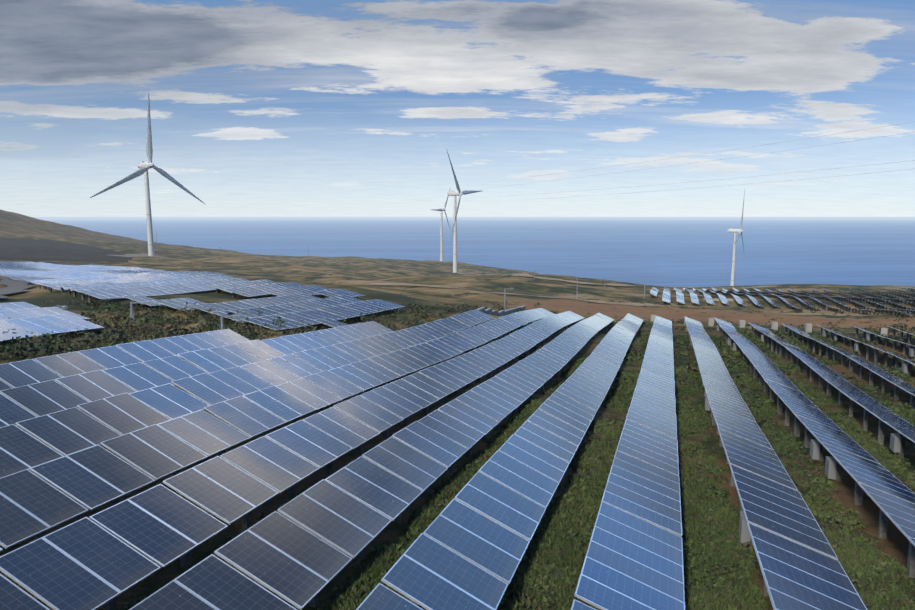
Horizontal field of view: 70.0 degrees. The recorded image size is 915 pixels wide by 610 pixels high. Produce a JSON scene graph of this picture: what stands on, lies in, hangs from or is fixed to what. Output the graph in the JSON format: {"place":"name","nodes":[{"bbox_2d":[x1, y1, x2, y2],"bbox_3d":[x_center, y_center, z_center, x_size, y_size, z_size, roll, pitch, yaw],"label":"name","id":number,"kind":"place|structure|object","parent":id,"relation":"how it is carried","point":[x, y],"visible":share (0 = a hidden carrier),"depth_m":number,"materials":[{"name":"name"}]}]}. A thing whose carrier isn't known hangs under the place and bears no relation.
{"place":"outdoors","nodes":[
{"label":"outdoors","id":0,"kind":"place"},
{"bbox_2d":[0,275,34,297],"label":"service road","id":1,"kind":"structure","parent":0,"point":[14,286],"depth_m":114.20,"materials":[{"name":"grey gravel"}]},
{"bbox_2d":[0,0,914,216],"bbox_3d":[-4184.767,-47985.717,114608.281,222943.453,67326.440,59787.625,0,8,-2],"label":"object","id":2,"kind":"structure","parent":0,"point":[421,46],"depth_m":134470.14,"materials":[{"name":"water vapor"}]},
{"bbox_2d":[0,210,914,609],"bbox_3d":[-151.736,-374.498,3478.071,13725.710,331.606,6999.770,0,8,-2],"label":"ground","id":3,"kind":"structure","parent":0,"point":[24,238],"depth_m":85.01,"materials":[{"name":"green plant"}]},
{"bbox_2d":[130,302,147,320],"bbox_3d":[-22.602,0.590,46.368,1.200,1.669,0.220,-2,8,-13],"label":"lamp mast","id":4,"kind":"object","parent":3,"relation":"on","point":[131,310],"visible":0.83,"depth_m":46.20,"materials":[{"name":"silver metal"}]},
{"bbox_2d":[90,92,205,256],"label":"wind turbine","id":5,"kind":"object","parent":3,"relation":"on","point":[144,166],"visible":0.96,"depth_m":450.67,"materials":[{"name":"white paint"}]},
{"bbox_2d":[111,253,185,258],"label":"wind turbine gravel pad","id":6,"kind":"object","parent":3,"relation":"on","point":[134,255],"visible":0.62,"depth_m":453.98,"materials":[{"name":"gravel"}]},
{"bbox_2d":[221,315,239,329],"bbox_3d":[-14.201,1.596,40.837,1.200,1.958,0.220,-2,8,-13],"label":"lamp mast","id":7,"kind":"object","parent":3,"relation":"on","point":[232,316],"visible":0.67,"depth_m":40.65,"materials":[{"name":"silver metal"}]},
{"bbox_2d":[431,187,450,260],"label":"wind turbine","id":8,"kind":"object","parent":3,"relation":"on","point":[441,237],"visible":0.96,"depth_m":854.46,"materials":[{"name":"white paint"}]},
{"bbox_2d":[0,352,914,609],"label":"green grass tufts","id":9,"kind":"object","parent":3,"relation":"on","point":[372,561],"visible":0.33,"depth_m":17.04,"materials":[{"name":"green plant"}]},
{"bbox_2d":[0,299,914,609],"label":"shrubs","id":10,"kind":"object","parent":3,"relation":"on","point":[730,367],"visible":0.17,"depth_m":31.29,"materials":[{"name":"green plant"}]},
{"bbox_2d":[0,299,914,609],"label":"dry scrub vegetation","id":11,"kind":"object","parent":3,"relation":"on","point":[136,331],"visible":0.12,"depth_m":38.45,"materials":[{"name":"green plant"}]},
{"bbox_2d":[3,276,914,609],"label":"panel support posts","id":12,"kind":"object","parent":3,"relation":"on","point":[833,468],"visible":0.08,"depth_m":35.28,"materials":[{"name":"metal"}]},
{"bbox_2d":[0,261,914,609],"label":"solar panels","id":13,"kind":"object","parent":12,"relation":"on","point":[466,549],"visible":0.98,"depth_m":19.50,"materials":[{"name":"blue"}]},
{"bbox_2d":[447,151,480,272],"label":"wind turbine","id":14,"kind":"object","parent":3,"relation":"on","point":[459,193],"visible":0.96,"depth_m":594.55,"materials":[{"name":"white paint"}]},
{"bbox_2d":[504,288,513,310],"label":"lamp mast","id":15,"kind":"object","parent":3,"relation":"on","point":[505,297],"visible":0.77,"depth_m":81.05,"materials":[{"name":"silver metal"}]},
{"bbox_2d":[363,283,659,305],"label":"dirt track","id":16,"kind":"structure","parent":3,"relation":"on","point":[632,304],"depth_m":118.23,"materials":[{"name":"brown soil"}]},
{"bbox_2d":[446,271,633,285],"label":"dirt road","id":17,"kind":"structure","parent":3,"relation":"on","point":[546,278],"depth_m":213.64,"materials":[{"name":"brown soil"}]},
{"bbox_2d":[476,298,743,314],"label":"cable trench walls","id":18,"kind":"structure","parent":3,"relation":"on","point":[503,312],"depth_m":79.17,"materials":[{"name":"concrete"}]},
{"bbox_2d":[728,191,744,285],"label":"wind turbine","id":19,"kind":"object","parent":3,"relation":"on","point":[735,231],"visible":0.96,"depth_m":720.18,"materials":[{"name":"white paint"}]},
{"bbox_2d":[651,315,887,336],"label":"electrical boxes","id":20,"kind":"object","parent":3,"relation":"on","point":[808,327],"depth_m":73.48,"materials":[{"name":"grey metal"}]},
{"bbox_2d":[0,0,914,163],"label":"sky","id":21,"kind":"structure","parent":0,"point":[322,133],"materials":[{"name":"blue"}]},
{"bbox_2d":[33,217,914,286],"bbox_3d":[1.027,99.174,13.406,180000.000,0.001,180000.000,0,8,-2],"label":"sea water","id":22,"kind":"structure","parent":0,"point":[679,251],"depth_m":2499.43,"materials":[{"name":"blue liquid"}]},
{"bbox_2d":[482,122,914,201],"bbox_3d":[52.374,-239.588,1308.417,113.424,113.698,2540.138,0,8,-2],"label":"power lines","id":23,"kind":"object","parent":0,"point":[713,160],"visible":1,"depth_m":116.52,"materials":[{"name":"grey metal"}]}
]}

